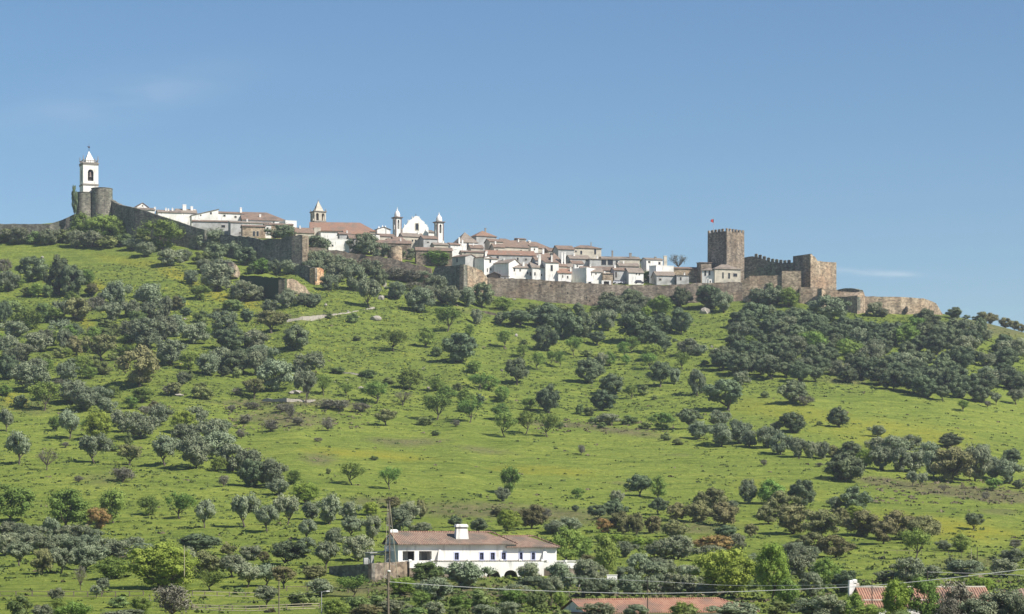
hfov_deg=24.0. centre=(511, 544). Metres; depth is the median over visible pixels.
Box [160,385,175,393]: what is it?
shrub
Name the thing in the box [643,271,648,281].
leafy tree
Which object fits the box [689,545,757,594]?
leafy tree
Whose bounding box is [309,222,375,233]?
roof
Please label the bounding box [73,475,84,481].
shrub
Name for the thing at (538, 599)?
shrub
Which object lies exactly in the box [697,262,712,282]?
house
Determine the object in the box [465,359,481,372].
leafy tree
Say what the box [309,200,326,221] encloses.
church tower
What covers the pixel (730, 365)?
holm oak
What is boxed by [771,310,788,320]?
holm oak
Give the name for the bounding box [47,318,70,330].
olive tree
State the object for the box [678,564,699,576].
olive tree
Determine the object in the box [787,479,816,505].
holm oak
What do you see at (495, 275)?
house
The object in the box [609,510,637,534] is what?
oak tree
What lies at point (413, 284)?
shrub
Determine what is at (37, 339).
olive tree
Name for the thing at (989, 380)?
holm oak
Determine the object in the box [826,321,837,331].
holm oak
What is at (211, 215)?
house
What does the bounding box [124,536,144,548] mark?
olive tree
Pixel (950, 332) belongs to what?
holm oak
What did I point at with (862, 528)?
oak tree
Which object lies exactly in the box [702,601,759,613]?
olive tree
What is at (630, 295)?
holm oak
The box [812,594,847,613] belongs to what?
olive tree
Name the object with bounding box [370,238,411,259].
house
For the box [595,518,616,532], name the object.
orange bush
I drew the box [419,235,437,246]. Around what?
house
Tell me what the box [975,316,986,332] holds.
holm oak
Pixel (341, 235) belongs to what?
house
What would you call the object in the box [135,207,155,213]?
house
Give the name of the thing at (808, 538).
oak tree
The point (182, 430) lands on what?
olive tree
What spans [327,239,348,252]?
house
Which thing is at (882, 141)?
sky
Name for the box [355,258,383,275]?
olive tree
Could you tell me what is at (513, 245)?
house
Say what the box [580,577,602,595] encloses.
olive tree
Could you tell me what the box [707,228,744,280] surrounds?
castle keep
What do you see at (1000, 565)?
olive tree
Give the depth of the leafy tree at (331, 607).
291.24 m
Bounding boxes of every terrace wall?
[262,398,314,402]
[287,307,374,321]
[440,302,495,314]
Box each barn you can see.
[560,597,759,613]
[850,586,988,613]
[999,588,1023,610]
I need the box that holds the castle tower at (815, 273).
[793,254,835,289]
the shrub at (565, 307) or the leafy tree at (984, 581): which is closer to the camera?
the leafy tree at (984, 581)
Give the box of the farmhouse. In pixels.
[364,524,559,562]
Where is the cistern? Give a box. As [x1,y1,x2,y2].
[363,558,369,563]
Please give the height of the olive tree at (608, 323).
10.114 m
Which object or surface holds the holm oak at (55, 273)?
on the ground
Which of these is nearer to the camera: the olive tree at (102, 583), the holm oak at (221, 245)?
the olive tree at (102, 583)
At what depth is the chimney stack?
289.70 m
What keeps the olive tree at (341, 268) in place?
on the ground
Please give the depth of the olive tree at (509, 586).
334.73 m
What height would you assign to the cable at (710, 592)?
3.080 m
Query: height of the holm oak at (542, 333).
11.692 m
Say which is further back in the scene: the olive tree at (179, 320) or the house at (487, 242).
the house at (487, 242)
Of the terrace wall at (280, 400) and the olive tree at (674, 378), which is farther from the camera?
the olive tree at (674, 378)
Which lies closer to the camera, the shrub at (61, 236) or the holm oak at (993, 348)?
the holm oak at (993, 348)
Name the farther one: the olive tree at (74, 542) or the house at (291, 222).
the house at (291, 222)
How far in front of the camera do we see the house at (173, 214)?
1061.93 m
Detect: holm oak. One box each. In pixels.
[0,299,12,322]
[0,355,18,379]
[12,394,27,407]
[14,255,48,281]
[42,254,67,294]
[59,264,85,295]
[65,358,75,365]
[68,322,84,335]
[175,295,185,309]
[177,532,222,551]
[179,307,192,315]
[203,244,226,262]
[206,241,228,251]
[211,327,250,350]
[217,366,230,375]
[222,349,248,372]
[232,246,257,265]
[236,463,265,485]
[237,457,263,487]
[240,308,253,321]
[271,539,311,562]
[281,323,310,350]
[369,267,388,285]
[437,258,448,265]
[441,332,478,361]
[447,516,462,524]
[470,518,487,530]
[473,281,494,307]
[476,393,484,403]
[494,314,505,322]
[502,309,535,326]
[504,357,530,384]
[528,301,563,325]
[531,323,559,351]
[535,383,560,412]
[551,309,583,338]
[571,505,578,511]
[572,302,584,312]
[574,356,605,383]
[576,311,594,337]
[587,331,605,345]
[587,504,606,519]
[590,389,618,410]
[598,372,623,393]
[604,498,628,514]
[616,311,659,342]
[620,290,643,304]
[621,288,638,299]
[623,474,651,495]
[645,360,672,386]
[646,330,676,353]
[648,497,669,514]
[653,312,674,332]
[669,286,693,306]
[670,307,693,333]
[676,408,703,424]
[695,283,721,308]
[700,378,742,410]
[708,345,737,366]
[711,352,731,370]
[715,524,737,536]
[725,333,746,348]
[726,352,754,373]
[728,310,755,326]
[730,340,758,353]
[731,357,751,372]
[741,319,757,328]
[742,301,769,325]
[744,352,762,370]
[748,328,763,339]
[748,339,762,349]
[749,331,770,343]
[754,357,781,379]
[754,359,764,374]
[756,350,767,358]
[757,315,780,333]
[760,342,779,355]
[762,283,773,290]
[762,304,778,315]
[767,320,789,336]
[768,329,784,339]
[770,335,794,354]
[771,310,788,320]
[772,285,781,302]
[775,343,798,363]
[776,361,794,376]
[776,379,809,403]
[778,411,806,432]
[785,306,797,313]
[785,323,806,337]
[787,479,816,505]
[788,308,809,319]
[789,360,812,381]
[795,312,823,331]
[804,355,832,374]
[805,342,831,364]
[810,366,823,380]
[817,323,833,336]
[818,314,829,322]
[822,451,866,481]
[824,340,835,347]
[824,346,840,362]
[825,333,844,346]
[825,406,849,426]
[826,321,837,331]
[829,323,852,337]
[830,570,857,592]
[836,314,849,323]
[837,440,861,456]
[838,365,858,382]
[839,486,873,509]
[841,317,864,329]
[843,352,869,365]
[850,356,873,379]
[857,332,885,343]
[862,320,882,336]
[863,367,888,385]
[868,356,878,366]
[873,355,896,367]
[877,369,904,389]
[879,327,902,344]
[880,340,893,353]
[881,321,889,328]
[884,361,906,370]
[885,321,905,335]
[887,351,897,361]
[897,340,916,353]
[900,368,927,392]
[902,366,913,385]
[907,358,928,368]
[908,350,927,362]
[910,321,932,336]
[910,375,938,397]
[911,335,925,350]
[912,308,942,324]
[917,349,935,365]
[920,366,934,374]
[921,333,946,354]
[924,367,944,385]
[928,322,957,335]
[930,356,955,373]
[933,385,950,399]
[934,369,960,390]
[935,351,951,361]
[937,325,963,345]
[937,433,963,447]
[944,344,963,359]
[945,307,961,318]
[945,556,953,567]
[946,317,963,329]
[946,363,969,381]
[949,377,970,397]
[952,347,975,367]
[962,373,985,388]
[963,329,984,348]
[964,513,984,529]
[967,384,993,402]
[972,350,981,363]
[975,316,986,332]
[977,370,998,392]
[990,340,1003,351]
[992,362,1012,370]
[993,346,1020,365]
[994,334,1012,342]
[998,365,1021,389]
[1001,448,1021,461]
[1008,375,1023,389]
[1012,479,1023,488]
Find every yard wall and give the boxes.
[329,564,374,580]
[368,561,408,580]
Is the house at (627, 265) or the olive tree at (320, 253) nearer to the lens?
the olive tree at (320, 253)
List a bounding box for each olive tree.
[0,270,21,291]
[0,319,28,336]
[0,333,18,357]
[0,408,13,431]
[0,521,15,534]
[0,531,20,555]
[2,226,31,244]
[4,430,32,464]
[5,541,33,564]
[7,361,53,389]
[7,532,21,541]
[11,523,35,534]
[12,342,37,361]
[19,532,37,550]
[21,358,47,371]
[24,332,53,350]
[26,525,48,540]
[31,604,53,613]
[33,533,60,552]
[38,228,60,244]
[38,329,54,345]
[41,517,60,536]
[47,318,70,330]
[47,587,64,599]
[51,299,67,317]
[51,534,75,548]
[51,546,75,573]
[54,362,80,379]
[54,525,71,538]
[56,325,73,347]
[58,407,80,438]
[59,377,85,402]
[60,536,88,550]
[62,524,90,536]
[63,229,85,247]
[64,384,98,409]
[71,544,105,569]
[77,534,97,546]
[79,432,113,462]
[80,229,102,246]
[86,529,104,540]
[90,584,102,597]
[91,386,114,403]
[92,536,119,546]
[92,545,111,558]
[94,301,123,320]
[96,577,109,594]
[97,397,117,411]
[100,609,143,613]
[101,279,132,302]
[102,540,133,557]
[110,409,131,431]
[119,320,138,339]
[120,299,141,315]
[121,238,146,250]
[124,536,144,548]
[125,411,161,438]
[128,316,167,347]
[133,281,162,304]
[134,542,155,555]
[135,241,155,256]
[141,302,165,319]
[148,402,175,425]
[151,314,178,338]
[151,431,179,465]
[155,338,187,364]
[157,247,183,264]
[158,294,172,315]
[170,423,200,443]
[171,314,185,336]
[173,433,212,467]
[176,371,190,384]
[177,248,192,260]
[178,320,211,343]
[183,269,198,283]
[185,405,208,427]
[185,546,197,558]
[193,418,228,442]
[194,352,220,375]
[194,498,216,527]
[195,259,212,271]
[195,429,235,456]
[196,227,223,245]
[199,262,236,290]
[206,310,239,330]
[209,346,230,368]
[214,258,232,265]
[215,443,245,470]
[218,553,247,577]
[220,418,231,428]
[224,240,241,256]
[225,280,257,301]
[230,491,261,526]
[232,560,259,587]
[234,448,262,467]
[238,544,261,559]
[243,327,271,348]
[245,286,264,300]
[245,346,267,373]
[246,344,280,360]
[252,562,274,585]
[254,585,277,606]
[255,503,279,530]
[256,358,293,390]
[260,299,280,311]
[261,457,288,483]
[264,224,296,238]
[266,478,290,494]
[267,259,281,274]
[272,492,299,524]
[275,290,295,307]
[279,259,298,273]
[281,288,297,294]
[293,350,325,370]
[293,366,317,402]
[294,295,308,304]
[296,537,316,548]
[297,291,320,306]
[298,518,317,536]
[301,260,316,266]
[301,501,320,518]
[303,576,334,595]
[307,252,319,260]
[309,235,331,248]
[309,249,331,265]
[309,259,324,267]
[313,540,341,569]
[315,492,342,523]
[318,264,336,273]
[319,253,336,265]
[319,273,339,290]
[324,527,341,544]
[326,253,344,266]
[328,260,348,281]
[337,258,356,267]
[337,501,362,518]
[341,515,365,536]
[341,533,374,561]
[344,264,368,291]
[345,232,378,254]
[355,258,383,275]
[356,277,381,307]
[363,514,382,538]
[367,240,390,256]
[377,599,413,613]
[384,281,406,298]
[385,507,413,530]
[398,501,420,520]
[402,248,414,258]
[403,285,435,312]
[409,522,432,530]
[411,576,452,600]
[416,271,433,283]
[423,285,441,300]
[423,601,444,613]
[426,274,447,288]
[434,289,448,302]
[441,285,463,305]
[443,561,497,588]
[458,285,475,306]
[470,309,482,323]
[471,604,500,613]
[494,487,511,500]
[497,583,530,594]
[499,601,520,613]
[515,561,539,576]
[515,576,545,586]
[539,575,563,600]
[542,520,560,533]
[545,562,569,578]
[548,521,567,532]
[551,516,582,530]
[560,572,578,587]
[572,557,598,576]
[575,575,591,585]
[575,602,617,613]
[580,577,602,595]
[585,564,607,578]
[590,311,601,327]
[595,351,607,365]
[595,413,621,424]
[597,297,623,311]
[598,291,619,305]
[599,308,618,330]
[600,577,619,595]
[609,490,624,500]
[614,565,636,579]
[615,541,640,556]
[616,302,641,317]
[617,574,645,595]
[623,604,649,613]
[626,552,652,575]
[632,296,652,309]
[641,574,667,592]
[643,561,667,575]
[644,540,668,557]
[649,557,662,562]
[659,534,693,558]
[660,559,676,575]
[663,572,685,594]
[670,367,679,383]
[675,564,698,576]
[676,337,698,353]
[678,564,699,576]
[681,574,703,591]
[687,368,706,395]
[687,421,711,438]
[691,344,708,355]
[691,544,726,560]
[695,584,716,594]
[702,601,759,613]
[706,421,732,445]
[708,410,732,424]
[714,291,733,312]
[720,533,746,550]
[727,321,750,335]
[728,499,738,507]
[729,418,752,443]
[731,371,751,384]
[738,430,762,446]
[738,478,757,502]
[745,553,757,579]
[747,287,764,302]
[754,425,782,447]
[758,287,780,304]
[762,354,783,361]
[768,432,792,454]
[769,420,780,430]
[777,315,796,325]
[782,542,813,557]
[786,334,807,354]
[786,551,816,578]
[788,437,811,457]
[788,596,829,613]
[790,545,810,556]
[797,356,813,366]
[798,572,823,596]
[803,441,820,457]
[806,294,851,318]
[811,546,820,561]
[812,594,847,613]
[815,441,830,458]
[825,496,842,508]
[828,359,849,375]
[848,327,870,342]
[857,343,884,357]
[860,338,885,354]
[864,436,883,449]
[865,302,882,315]
[867,424,885,436]
[868,445,891,469]
[873,570,895,581]
[877,307,888,316]
[883,435,909,451]
[888,447,910,471]
[888,557,926,582]
[894,352,922,366]
[901,434,921,449]
[906,448,925,470]
[906,470,918,486]
[913,441,939,455]
[917,471,927,486]
[921,450,940,476]
[923,565,942,578]
[934,539,951,550]
[942,559,986,576]
[952,319,982,334]
[953,335,980,353]
[957,595,994,613]
[962,442,992,480]
[972,442,991,460]
[977,352,995,365]
[977,365,997,372]
[979,587,1022,613]
[981,329,992,340]
[987,370,1006,385]
[987,456,1005,477]
[990,557,1018,576]
[991,392,1001,402]
[996,336,1023,356]
[996,459,1023,483]
[997,547,1023,563]
[1006,387,1023,404]
[1007,592,1023,613]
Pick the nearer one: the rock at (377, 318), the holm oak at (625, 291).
the rock at (377, 318)
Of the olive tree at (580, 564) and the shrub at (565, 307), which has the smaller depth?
the olive tree at (580, 564)
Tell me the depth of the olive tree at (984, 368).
872.23 m
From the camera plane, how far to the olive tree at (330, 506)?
494.25 m
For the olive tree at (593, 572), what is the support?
on the ground
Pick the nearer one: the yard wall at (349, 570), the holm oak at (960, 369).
the yard wall at (349, 570)
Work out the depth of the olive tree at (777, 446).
667.36 m
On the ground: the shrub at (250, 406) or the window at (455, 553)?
the shrub at (250, 406)
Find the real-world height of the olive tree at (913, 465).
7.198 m
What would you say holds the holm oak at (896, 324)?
on the ground
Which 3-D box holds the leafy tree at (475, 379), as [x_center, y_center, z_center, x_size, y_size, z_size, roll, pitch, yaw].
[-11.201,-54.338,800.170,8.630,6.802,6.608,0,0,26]
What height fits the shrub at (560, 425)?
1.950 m
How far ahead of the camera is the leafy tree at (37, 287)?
939.68 m
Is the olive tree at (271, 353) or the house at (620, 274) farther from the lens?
the house at (620, 274)
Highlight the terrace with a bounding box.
[408,559,575,576]
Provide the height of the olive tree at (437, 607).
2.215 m
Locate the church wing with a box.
[375,227,390,233]
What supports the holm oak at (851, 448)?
on the ground
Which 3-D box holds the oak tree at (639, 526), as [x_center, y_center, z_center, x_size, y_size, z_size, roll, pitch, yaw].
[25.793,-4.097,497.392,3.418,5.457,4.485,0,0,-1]
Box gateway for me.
[602,280,610,284]
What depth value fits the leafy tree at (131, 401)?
728.13 m
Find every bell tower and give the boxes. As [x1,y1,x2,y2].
[79,146,98,191]
[391,209,402,236]
[432,214,444,242]
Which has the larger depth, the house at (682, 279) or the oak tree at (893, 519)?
the house at (682, 279)
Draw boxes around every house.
[135,203,148,207]
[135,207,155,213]
[156,208,181,221]
[175,204,196,224]
[190,209,218,225]
[192,218,230,234]
[218,207,244,220]
[227,220,242,235]
[240,225,265,237]
[241,212,284,222]
[242,219,271,224]
[263,224,271,237]
[269,222,293,238]
[279,220,296,226]
[293,226,314,241]
[313,227,320,235]
[318,231,337,243]
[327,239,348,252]
[337,231,351,238]
[342,230,369,234]
[346,235,367,253]
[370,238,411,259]
[377,233,394,239]
[398,232,422,256]
[414,247,452,266]
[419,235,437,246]
[430,241,448,247]
[448,237,462,256]
[451,254,474,266]
[453,232,477,249]
[455,249,483,256]
[466,243,483,250]
[470,228,496,250]
[474,256,492,273]
[483,250,535,263]
[483,252,497,276]
[484,239,503,249]
[486,272,500,277]
[489,241,505,249]
[493,258,520,277]
[503,239,528,250]
[512,262,530,278]
[514,238,530,241]
[526,241,549,252]
[528,244,538,252]
[528,254,544,279]
[530,255,547,261]
[535,249,550,258]
[541,255,559,280]
[545,248,552,254]
[548,252,567,267]
[552,245,574,261]
[557,267,571,281]
[566,253,590,265]
[566,263,572,280]
[569,260,583,267]
[572,264,593,282]
[574,243,601,258]
[579,265,610,272]
[584,267,603,283]
[589,256,619,266]
[599,250,639,267]
[601,271,613,284]
[609,265,626,283]
[616,261,639,267]
[625,267,643,284]
[640,257,662,280]
[649,265,661,282]
[651,271,675,284]
[657,256,673,271]
[674,267,696,282]
[675,273,689,284]
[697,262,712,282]
[701,268,713,282]
[712,264,741,282]
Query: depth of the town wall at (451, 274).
992.88 m
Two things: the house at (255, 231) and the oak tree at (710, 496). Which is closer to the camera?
the oak tree at (710, 496)
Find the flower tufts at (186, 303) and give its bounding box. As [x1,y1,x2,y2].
[0,262,410,368]
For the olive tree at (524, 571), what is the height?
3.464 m
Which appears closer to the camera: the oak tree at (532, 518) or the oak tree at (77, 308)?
the oak tree at (532, 518)
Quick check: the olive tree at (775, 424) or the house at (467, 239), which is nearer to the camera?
the olive tree at (775, 424)
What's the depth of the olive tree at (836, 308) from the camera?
970.61 m
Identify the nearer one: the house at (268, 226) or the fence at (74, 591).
the fence at (74, 591)
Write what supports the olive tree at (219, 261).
on the ground
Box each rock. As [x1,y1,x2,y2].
[288,390,303,393]
[370,315,381,320]
[699,307,709,313]
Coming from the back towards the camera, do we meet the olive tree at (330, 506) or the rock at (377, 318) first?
the rock at (377, 318)
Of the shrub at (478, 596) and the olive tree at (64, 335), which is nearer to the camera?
the shrub at (478, 596)
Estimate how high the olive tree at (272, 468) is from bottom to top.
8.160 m
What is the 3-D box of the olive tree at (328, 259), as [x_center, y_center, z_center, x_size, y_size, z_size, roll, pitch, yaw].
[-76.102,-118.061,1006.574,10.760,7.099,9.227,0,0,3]
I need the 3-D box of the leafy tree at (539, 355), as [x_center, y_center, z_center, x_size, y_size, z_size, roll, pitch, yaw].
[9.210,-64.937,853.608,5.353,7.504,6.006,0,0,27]
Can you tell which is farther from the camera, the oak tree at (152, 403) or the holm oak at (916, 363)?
the holm oak at (916, 363)
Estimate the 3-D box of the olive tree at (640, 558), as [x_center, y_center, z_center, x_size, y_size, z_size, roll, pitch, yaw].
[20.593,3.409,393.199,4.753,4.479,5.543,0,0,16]
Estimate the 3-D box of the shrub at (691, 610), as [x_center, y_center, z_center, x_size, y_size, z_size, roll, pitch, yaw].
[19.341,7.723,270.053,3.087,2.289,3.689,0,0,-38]
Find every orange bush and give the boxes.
[86,507,110,528]
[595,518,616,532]
[691,534,733,550]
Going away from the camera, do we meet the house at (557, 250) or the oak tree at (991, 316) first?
the house at (557, 250)
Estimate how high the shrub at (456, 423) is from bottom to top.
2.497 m
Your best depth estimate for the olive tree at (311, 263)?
994.18 m
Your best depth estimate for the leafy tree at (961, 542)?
464.30 m
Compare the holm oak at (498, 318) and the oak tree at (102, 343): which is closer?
the oak tree at (102, 343)
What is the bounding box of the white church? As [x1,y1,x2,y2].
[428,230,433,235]
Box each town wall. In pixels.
[0,214,75,233]
[111,200,207,250]
[220,234,301,265]
[302,235,308,261]
[309,247,431,284]
[431,265,467,290]
[460,264,486,292]
[487,277,741,305]
[741,271,800,301]
[800,287,837,305]
[834,297,859,310]
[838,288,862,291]
[838,291,852,296]
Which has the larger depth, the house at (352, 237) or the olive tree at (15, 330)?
the house at (352, 237)
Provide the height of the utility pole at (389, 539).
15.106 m
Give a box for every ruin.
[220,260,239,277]
[240,273,308,300]
[292,265,323,284]
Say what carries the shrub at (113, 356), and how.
on the ground
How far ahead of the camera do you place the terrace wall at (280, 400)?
743.39 m
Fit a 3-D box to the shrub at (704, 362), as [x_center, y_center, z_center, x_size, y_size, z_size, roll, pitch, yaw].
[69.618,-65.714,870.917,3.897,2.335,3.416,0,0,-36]
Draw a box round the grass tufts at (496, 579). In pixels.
[0,261,1023,613]
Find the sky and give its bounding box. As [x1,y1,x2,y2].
[0,0,1023,331]
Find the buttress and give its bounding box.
[815,288,825,307]
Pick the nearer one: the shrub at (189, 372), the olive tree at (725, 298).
the shrub at (189, 372)
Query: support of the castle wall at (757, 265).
on the ground
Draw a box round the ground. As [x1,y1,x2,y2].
[0,223,1023,613]
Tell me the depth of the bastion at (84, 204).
1052.88 m
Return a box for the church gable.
[402,216,427,235]
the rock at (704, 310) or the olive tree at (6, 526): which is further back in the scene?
the rock at (704, 310)
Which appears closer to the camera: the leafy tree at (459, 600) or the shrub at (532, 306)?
the leafy tree at (459, 600)
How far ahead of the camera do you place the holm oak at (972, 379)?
839.76 m
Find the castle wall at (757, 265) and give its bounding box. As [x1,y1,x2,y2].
[744,254,793,278]
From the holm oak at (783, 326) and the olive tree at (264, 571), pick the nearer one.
the olive tree at (264, 571)
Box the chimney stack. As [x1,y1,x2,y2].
[848,579,858,594]
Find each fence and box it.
[0,591,143,596]
[192,591,255,596]
[192,603,319,610]
[286,586,368,592]
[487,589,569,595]
[897,550,1023,563]
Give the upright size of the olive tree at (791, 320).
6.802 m
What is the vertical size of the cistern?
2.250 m
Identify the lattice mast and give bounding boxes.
[381,502,397,577]
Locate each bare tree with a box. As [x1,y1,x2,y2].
[35,448,58,469]
[74,565,86,590]
[390,391,411,405]
[668,254,689,266]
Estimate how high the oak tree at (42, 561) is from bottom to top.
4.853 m
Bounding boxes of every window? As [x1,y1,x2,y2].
[408,551,413,559]
[415,223,418,230]
[422,551,426,559]
[454,552,459,560]
[479,552,484,559]
[490,552,495,559]
[501,552,506,559]
[518,552,523,559]
[531,552,535,559]
[601,259,605,264]
[607,259,612,264]
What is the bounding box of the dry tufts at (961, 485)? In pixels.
[7,267,1023,613]
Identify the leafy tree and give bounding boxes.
[0,384,12,395]
[0,483,36,520]
[7,305,44,329]
[12,277,26,287]
[24,379,62,410]
[27,282,43,296]
[42,306,64,321]
[42,359,53,371]
[44,486,90,525]
[44,596,67,613]
[48,416,59,430]
[50,329,58,345]
[50,600,93,613]
[59,324,79,337]
[59,347,72,356]
[63,290,79,300]
[69,211,93,232]
[74,355,94,372]
[75,335,93,351]
[81,215,108,232]
[81,409,113,436]
[82,268,95,284]
[82,366,97,378]
[87,326,101,337]
[89,213,119,235]
[92,556,129,578]
[96,486,126,522]
[108,385,121,397]
[109,218,126,236]
[112,346,126,355]
[117,333,135,347]
[119,539,201,587]
[120,344,136,354]
[122,395,137,408]
[127,595,152,613]
[131,386,155,402]
[132,216,185,250]
[136,495,160,515]
[162,489,199,518]
[169,409,198,428]
[177,349,199,369]
[189,285,212,299]
[194,569,226,590]
[202,326,211,335]
[210,455,228,471]
[252,258,271,273]
[285,469,302,483]
[292,481,319,503]
[316,374,331,395]
[321,598,350,613]
[335,573,369,595]
[339,382,352,395]
[339,460,366,484]
[358,381,388,403]
[362,501,378,514]
[377,465,402,488]
[379,327,409,350]
[389,575,417,594]
[396,367,425,389]
[410,590,431,607]
[412,249,451,264]
[415,326,436,346]
[419,392,451,419]
[426,375,445,390]
[431,305,461,331]
[436,384,458,400]
[448,595,472,608]
[455,388,476,401]
[455,398,483,422]
[464,324,474,336]
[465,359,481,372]
[466,371,491,389]
[481,375,500,390]
[490,402,510,418]
[492,295,513,309]
[494,386,509,394]
[494,410,518,436]
[495,329,513,347]
[495,388,508,401]
[496,508,523,530]
[498,588,527,605]
[499,464,521,491]
[515,344,532,356]
[515,410,535,433]
[521,396,536,410]
[531,352,546,369]
[532,411,561,436]
[546,350,554,362]
[547,525,585,561]
[552,590,567,606]
[554,351,566,367]
[565,335,582,354]
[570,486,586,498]
[576,535,592,557]
[592,532,621,573]
[595,532,609,541]
[605,351,616,364]
[610,534,622,543]
[616,341,630,354]
[619,534,636,543]
[621,354,629,363]
[622,384,637,398]
[625,336,640,352]
[632,537,647,546]
[640,352,656,369]
[641,306,651,316]
[642,343,663,359]
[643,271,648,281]
[646,412,675,429]
[646,538,658,543]
[647,294,674,312]
[649,475,667,497]
[657,536,669,540]
[668,600,696,613]
[673,350,689,369]
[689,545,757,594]
[743,335,756,343]
[751,540,790,598]
[756,477,787,502]
[775,577,801,603]
[778,285,800,306]
[780,292,798,306]
[798,329,827,346]
[809,555,844,585]
[836,337,851,354]
[840,340,867,355]
[843,591,865,613]
[845,505,864,518]
[849,604,890,613]
[855,447,874,465]
[880,577,909,612]
[894,322,920,342]
[897,527,933,558]
[901,316,924,333]
[907,573,942,613]
[917,602,957,613]
[951,532,972,551]
[957,400,968,411]
[967,575,994,591]
[985,477,1003,489]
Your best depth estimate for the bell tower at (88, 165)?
1058.80 m
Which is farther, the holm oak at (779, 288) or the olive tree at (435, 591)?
the holm oak at (779, 288)
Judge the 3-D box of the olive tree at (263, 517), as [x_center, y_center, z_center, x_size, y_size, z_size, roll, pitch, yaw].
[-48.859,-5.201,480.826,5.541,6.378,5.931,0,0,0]
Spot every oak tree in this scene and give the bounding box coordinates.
[30,548,53,573]
[63,297,91,320]
[66,335,84,354]
[81,333,117,360]
[83,283,98,295]
[114,344,161,386]
[117,444,141,464]
[148,400,159,406]
[167,382,181,394]
[171,295,185,309]
[190,549,221,577]
[220,543,237,554]
[241,378,264,398]
[253,310,291,332]
[257,551,269,560]
[269,565,297,588]
[301,565,327,578]
[349,604,383,613]
[372,408,397,425]
[385,496,399,507]
[417,498,427,518]
[489,507,504,516]
[505,586,527,603]
[517,503,548,528]
[581,554,595,561]
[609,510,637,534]
[629,512,643,534]
[644,515,661,532]
[661,519,688,536]
[666,502,684,519]
[682,499,712,521]
[692,487,728,511]
[708,500,739,524]
[744,523,758,536]
[756,505,779,523]
[766,490,801,509]
[776,503,813,533]
[788,532,829,553]
[801,508,842,535]
[816,534,856,557]
[827,445,839,455]
[831,507,849,524]
[841,508,880,536]
[869,520,897,543]
[883,509,916,539]
[906,515,943,541]
[930,446,975,481]
[976,311,987,319]
[983,312,999,323]
[998,317,1012,327]
[1008,321,1019,329]
[1018,323,1023,331]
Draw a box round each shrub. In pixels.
[0,228,10,241]
[0,258,12,270]
[5,595,32,613]
[6,299,23,314]
[19,286,36,295]
[25,230,40,243]
[35,303,42,311]
[35,353,53,362]
[37,302,50,322]
[41,285,53,296]
[52,347,67,357]
[53,377,65,390]
[54,229,71,242]
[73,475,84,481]
[85,355,99,365]
[86,296,106,309]
[95,235,118,247]
[95,361,112,374]
[98,319,113,326]
[100,328,114,336]
[106,596,129,607]
[107,352,119,359]
[108,323,121,335]
[108,445,118,450]
[109,466,139,481]
[114,233,133,245]
[123,432,133,445]
[127,310,146,320]
[134,233,151,242]
[139,406,151,414]
[149,581,197,613]
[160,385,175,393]
[184,370,194,379]
[190,252,210,263]
[190,385,206,397]
[191,309,208,322]
[194,382,206,387]
[200,387,214,399]
[212,308,221,313]
[218,475,230,486]
[222,299,244,310]
[227,404,236,410]
[231,367,241,377]
[232,387,242,394]
[233,587,245,594]
[234,415,252,422]
[236,428,248,437]
[243,402,261,409]
[245,263,258,274]
[259,419,278,431]
[274,403,289,411]
[285,403,295,417]
[286,590,319,605]
[290,417,303,424]
[314,398,335,408]
[319,417,334,430]
[326,312,333,318]
[331,367,344,373]
[331,399,348,408]
[343,596,354,602]
[346,312,358,322]
[349,596,373,610]
[351,402,371,411]
[352,335,361,340]
[358,369,376,377]
[369,594,384,607]
[382,377,394,383]
[385,266,405,279]
[386,267,404,278]
[399,607,427,613]
[401,269,424,280]
[402,273,422,281]
[404,281,427,290]
[410,561,444,579]
[415,417,434,424]
[430,346,441,355]
[430,430,440,435]
[447,605,468,613]
[450,419,459,426]
[451,382,462,390]
[470,589,492,606]
[519,339,526,344]
[524,304,537,311]
[524,589,548,609]
[543,508,551,516]
[552,609,571,613]
[555,422,564,427]
[559,304,572,312]
[575,404,584,413]
[578,445,585,454]
[580,350,594,356]
[583,407,593,415]
[588,417,597,422]
[589,305,606,313]
[596,422,606,427]
[620,415,637,423]
[637,385,648,394]
[637,422,650,428]
[660,432,671,439]
[669,604,700,613]
[671,438,683,444]
[699,360,709,364]
[759,391,769,397]
[767,600,791,613]
[797,395,814,404]
[891,609,910,613]
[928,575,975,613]
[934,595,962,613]
[939,484,948,492]
[981,490,989,499]
[988,555,997,559]
[1009,539,1021,542]
[1010,542,1021,547]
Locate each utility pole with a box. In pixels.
[184,545,184,575]
[278,581,279,613]
[380,570,390,613]
[389,500,389,582]
[647,578,647,613]
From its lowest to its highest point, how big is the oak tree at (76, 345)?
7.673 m
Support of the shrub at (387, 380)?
on the ground
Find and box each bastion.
[76,192,91,230]
[91,187,112,236]
[387,245,401,260]
[847,292,942,314]
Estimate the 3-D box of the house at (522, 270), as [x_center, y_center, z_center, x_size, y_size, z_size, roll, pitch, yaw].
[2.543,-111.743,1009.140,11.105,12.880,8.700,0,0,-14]
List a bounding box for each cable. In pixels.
[178,583,385,610]
[394,569,1023,593]
[566,577,800,585]
[939,572,1008,574]
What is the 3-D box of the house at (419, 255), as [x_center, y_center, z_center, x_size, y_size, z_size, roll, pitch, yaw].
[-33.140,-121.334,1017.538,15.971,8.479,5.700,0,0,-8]
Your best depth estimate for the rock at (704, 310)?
983.84 m
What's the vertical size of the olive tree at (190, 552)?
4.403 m
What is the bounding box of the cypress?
[71,185,77,215]
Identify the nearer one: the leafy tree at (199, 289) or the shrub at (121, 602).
the shrub at (121, 602)
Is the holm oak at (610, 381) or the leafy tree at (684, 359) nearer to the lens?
the holm oak at (610, 381)
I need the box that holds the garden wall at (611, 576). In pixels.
[607,575,616,578]
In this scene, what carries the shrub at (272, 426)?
on the ground

